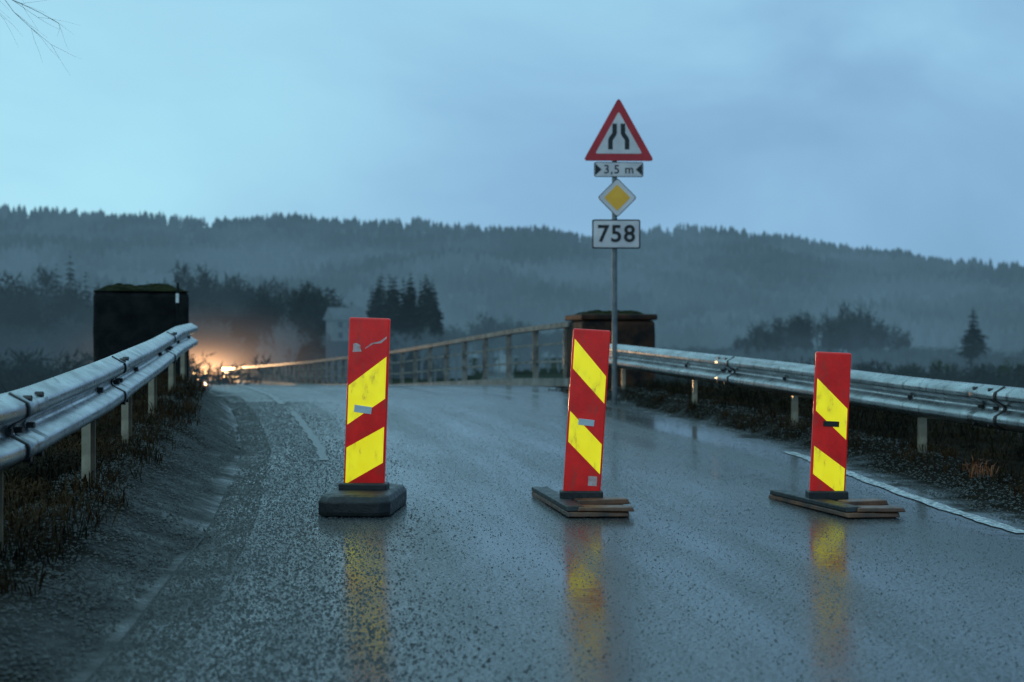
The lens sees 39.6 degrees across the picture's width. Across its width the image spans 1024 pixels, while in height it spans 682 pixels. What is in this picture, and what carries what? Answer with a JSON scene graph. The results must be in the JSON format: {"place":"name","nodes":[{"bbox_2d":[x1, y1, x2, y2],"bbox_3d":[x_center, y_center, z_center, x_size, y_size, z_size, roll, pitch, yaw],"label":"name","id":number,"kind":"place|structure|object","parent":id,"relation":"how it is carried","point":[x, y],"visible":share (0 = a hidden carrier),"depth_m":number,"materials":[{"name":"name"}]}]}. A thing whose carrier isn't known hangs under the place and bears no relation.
{"place":"outdoors","nodes":[
{"label":"outdoors","id":0,"kind":"place"},
{"bbox_2d":[94,283,188,292],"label":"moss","id":1,"kind":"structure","parent":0,"point":[151,287],"depth_m":18.78,"materials":[{"name":"green plant"}]},
{"bbox_2d":[193,364,208,377],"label":"car","id":2,"kind":"object","parent":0,"point":[203,367],"visible":0.08,"depth_m":138.13,"materials":[{"name":"paint"}]},
{"bbox_2d":[0,217,1022,357],"bbox_3d":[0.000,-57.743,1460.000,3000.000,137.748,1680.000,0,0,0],"label":"forested hill","id":3,"kind":"structure","parent":0,"point":[115,276],"depth_m":1125.31,"materials":[{"name":"green plant"}]},
{"bbox_2d":[0,203,1023,354],"bbox_3d":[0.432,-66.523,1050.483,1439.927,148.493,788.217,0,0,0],"label":"hill forest","id":4,"kind":"object","parent":3,"relation":"on","point":[560,295],"visible":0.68,"depth_m":1061.79,"materials":[{"name":"green plant"}]},
{"bbox_2d":[0,357,1023,681],"bbox_3d":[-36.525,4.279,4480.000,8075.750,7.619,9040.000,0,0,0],"label":"ground","id":5,"kind":"structure","parent":0,"point":[208,505],"depth_m":8.34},
{"bbox_2d":[0,0,80,63],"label":"birch tree","id":6,"kind":"object","parent":5,"relation":"on","point":[36,16],"visible":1,"depth_m":10.27,"materials":[{"name":"brown plant"}]},
{"bbox_2d":[0,323,197,554],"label":"guardrail","id":7,"kind":"object","parent":5,"relation":"on","point":[38,419],"visible":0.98,"depth_m":7.49,"materials":[{"name":"metal"}]},
{"bbox_2d":[0,251,245,373],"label":"tree row","id":8,"kind":"object","parent":5,"relation":"on","point":[66,324],"visible":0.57,"depth_m":189.96,"materials":[{"name":"green plant"}]},
{"bbox_2d":[93,291,188,376],"bbox_3d":[-5.049,1.189,19.347,1.240,3.702,1.524,0,0,-16],"label":"bridge abutment","id":9,"kind":"object","parent":5,"relation":"on","point":[124,320],"visible":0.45,"depth_m":18.60,"materials":[{"name":"stone"}]},
{"bbox_2d":[176,283,178,374],"bbox_3d":[-4.300,-0.100,18.293,0.040,1.300,0.047,0,0,0],"label":"marker post","id":10,"kind":"object","parent":5,"relation":"on","point":[177,298],"visible":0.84,"depth_m":18.28,"materials":[{"name":"plastic"}]},
{"bbox_2d":[147,260,393,379],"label":"tree grove","id":11,"kind":"object","parent":5,"relation":"on","point":[259,311],"visible":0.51,"depth_m":274.94,"materials":[{"name":"green plant"}]},
{"bbox_2d":[326,341,348,382],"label":"foundation","id":12,"kind":"object","parent":5,"relation":"on","point":[336,349],"visible":0.29,"depth_m":259.44,"materials":[{"name":"grey concrete"}]},
{"bbox_2d":[326,320,348,340],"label":"walls","id":13,"kind":"structure","parent":12,"relation":"on","point":[332,329],"depth_m":259.59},
{"bbox_2d":[338,332,342,337],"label":"window","id":14,"kind":"structure","parent":13,"relation":"attached to","point":[340,334],"depth_m":259.04,"materials":[{"name":"grey glass"}]},
{"bbox_2d":[338,322,342,327],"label":"window","id":15,"kind":"structure","parent":13,"relation":"attached to","point":[340,324],"depth_m":259.04,"materials":[{"name":"grey glass"}]},
{"bbox_2d":[323,307,367,319],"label":"roof","id":16,"kind":"structure","parent":13,"relation":"on","point":[333,313],"depth_m":260.65,"materials":[{"name":"metal"}]},
{"bbox_2d":[289,273,451,380],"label":"spruce grove","id":17,"kind":"object","parent":5,"relation":"on","point":[408,316],"visible":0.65,"depth_m":286.22,"materials":[{"name":"green plant"}]},
{"bbox_2d":[203,378,569,390],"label":"road bridge","id":18,"kind":"structure","parent":5,"relation":"on","point":[536,382],"depth_m":27.19,"materials":[{"name":"concrete"}]},
{"bbox_2d":[222,322,569,383],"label":"bridge railing","id":19,"kind":"object","parent":18,"relation":"on","point":[535,330],"visible":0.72,"depth_m":34.91,"materials":[{"name":"paint"}]},
{"bbox_2d":[213,310,562,381],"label":"distant trees","id":20,"kind":"object","parent":5,"relation":"on","point":[281,339],"visible":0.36,"depth_m":286.29,"materials":[{"name":"green plant"}]},
{"bbox_2d":[0,346,1023,436],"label":"scrub thicket","id":21,"kind":"object","parent":5,"relation":"on","point":[16,376],"visible":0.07,"depth_m":87.59,"materials":[{"name":"green plant"}]},
{"bbox_2d":[567,320,654,387],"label":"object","id":22,"kind":"object","parent":5,"relation":"on","point":[641,333],"visible":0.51,"depth_m":23.76,"materials":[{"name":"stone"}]},
{"bbox_2d":[565,314,656,320],"bbox_3d":[1.680,-0.400,24.350,1.310,0.100,1.350,0,0,-10],"label":"coping","id":23,"kind":"object","parent":22,"relation":"on","point":[576,317],"visible":0.91,"depth_m":23.71,"materials":[{"name":"stone"}]},
{"bbox_2d":[585,99,652,402],"bbox_3d":[1.405,-1.094,18.788,0.900,4.189,0.097,0,0,-2],"label":"traffic sign","id":24,"kind":"object","parent":5,"relation":"on","point":[618,138],"visible":1,"depth_m":18.75,"materials":[{"name":"white metal"}]},
{"bbox_2d":[608,344,1023,452],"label":"guardrail","id":25,"kind":"object","parent":5,"relation":"on","point":[922,400],"visible":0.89,"depth_m":12.39,"materials":[{"name":"metal"}]},
{"bbox_2d":[730,303,912,372],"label":"tree row","id":26,"kind":"object","parent":5,"relation":"on","point":[847,333],"visible":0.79,"depth_m":343.20,"materials":[{"name":"green plant"}]},
{"bbox_2d":[655,344,1023,375],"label":"distant trees","id":27,"kind":"object","parent":5,"relation":"on","point":[923,357],"visible":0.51,"depth_m":291.23,"materials":[{"name":"green plant"}]},
{"bbox_2d":[949,307,1001,377],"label":"spruce tree","id":28,"kind":"object","parent":5,"relation":"on","point":[972,350],"visible":0.7,"depth_m":298.44,"materials":[{"name":"green plant"}]},
{"bbox_2d":[962,454,1000,477],"bbox_3d":[3.441,0.930,10.495,0.332,0.145,0.683,0,0,7],"label":"dead fern","id":29,"kind":"object","parent":5,"relation":"on","point":[977,470],"visible":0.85,"depth_m":10.33,"materials":[{"name":"brown plant"}]},
{"bbox_2d":[0,343,1023,610],"bbox_3d":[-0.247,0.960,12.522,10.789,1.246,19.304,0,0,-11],"label":"roadside grass","id":30,"kind":"structure","parent":0,"point":[72,458],"depth_m":9.98,"materials":[{"name":"plant"}]},
{"bbox_2d":[0,0,1023,268],"label":"sky","id":31,"kind":"structure","parent":0,"point":[882,124],"materials":[{"name":"blue"}]},
{"bbox_2d":[79,387,1023,681],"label":"road","id":32,"kind":"structure","parent":0,"point":[473,559],"depth_m":6.54,"materials":[{"name":"grey asphalt"}]},
{"bbox_2d":[0,379,270,681],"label":"loose gravel","id":33,"kind":"structure","parent":32,"relation":"on","point":[4,640],"depth_m":6.54,"materials":[{"name":"grey gravel"}]},
{"bbox_2d":[242,386,284,403],"bbox_3d":[-3.760,0.793,21.411,0.173,0.051,6.043,0,0,-15],"label":"edge line","id":34,"kind":"object","parent":32,"relation":"on","point":[277,400],"visible":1,"depth_m":20.44,"materials":[{"name":"white paint"}]},
{"bbox_2d":[288,411,328,459],"bbox_3d":[-2.096,0.918,14.505,0.137,0.140,5.532,0,0,-12],"label":"edge line","id":35,"kind":"object","parent":32,"relation":"on","point":[321,448],"visible":1,"depth_m":13.79,"materials":[{"name":"white paint"}]},
{"bbox_2d":[318,317,406,516],"bbox_3d":[-0.920,0.449,8.850,0.436,1.194,0.810,0,0,4],"label":"traffic marker board","id":36,"kind":"object","parent":32,"relation":"on","point":[364,489],"visible":1,"depth_m":8.82,"materials":[{"name":"red plastic"}]},
{"bbox_2d":[532,328,633,516],"bbox_3d":[0.478,0.482,9.050,0.499,1.124,1.289,0,0,-10],"label":"traffic marker board","id":37,"kind":"object","parent":32,"relation":"on","point":[580,494],"visible":1,"depth_m":8.93,"materials":[{"name":"plastic"}]},
{"bbox_2d":[606,387,1023,522],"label":"loose gravel","id":38,"kind":"structure","parent":32,"relation":"on","point":[932,488],"depth_m":11.11,"materials":[{"name":"grey gravel"}]},
{"bbox_2d":[769,352,905,517],"bbox_3d":[2.076,0.555,8.943,0.476,0.978,1.164,0,0,-15],"label":"traffic marker board","id":39,"kind":"object","parent":32,"relation":"on","point":[826,492],"visible":1,"depth_m":8.93,"materials":[{"name":"plastic"}]},
{"bbox_2d":[782,451,1023,532],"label":"edge line","id":40,"kind":"object","parent":32,"relation":"on","point":[935,504],"visible":0.81,"depth_m":9.21,"materials":[{"name":"white paint"}]},
{"bbox_2d":[574,310,642,314],"bbox_3d":[1.680,-0.468,24.350,1.260,0.126,1.300,0,0,-10],"label":"moss","id":41,"kind":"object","parent":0,"point":[610,312],"depth_m":23.94,"materials":[{"name":"green plant"}]}
]}

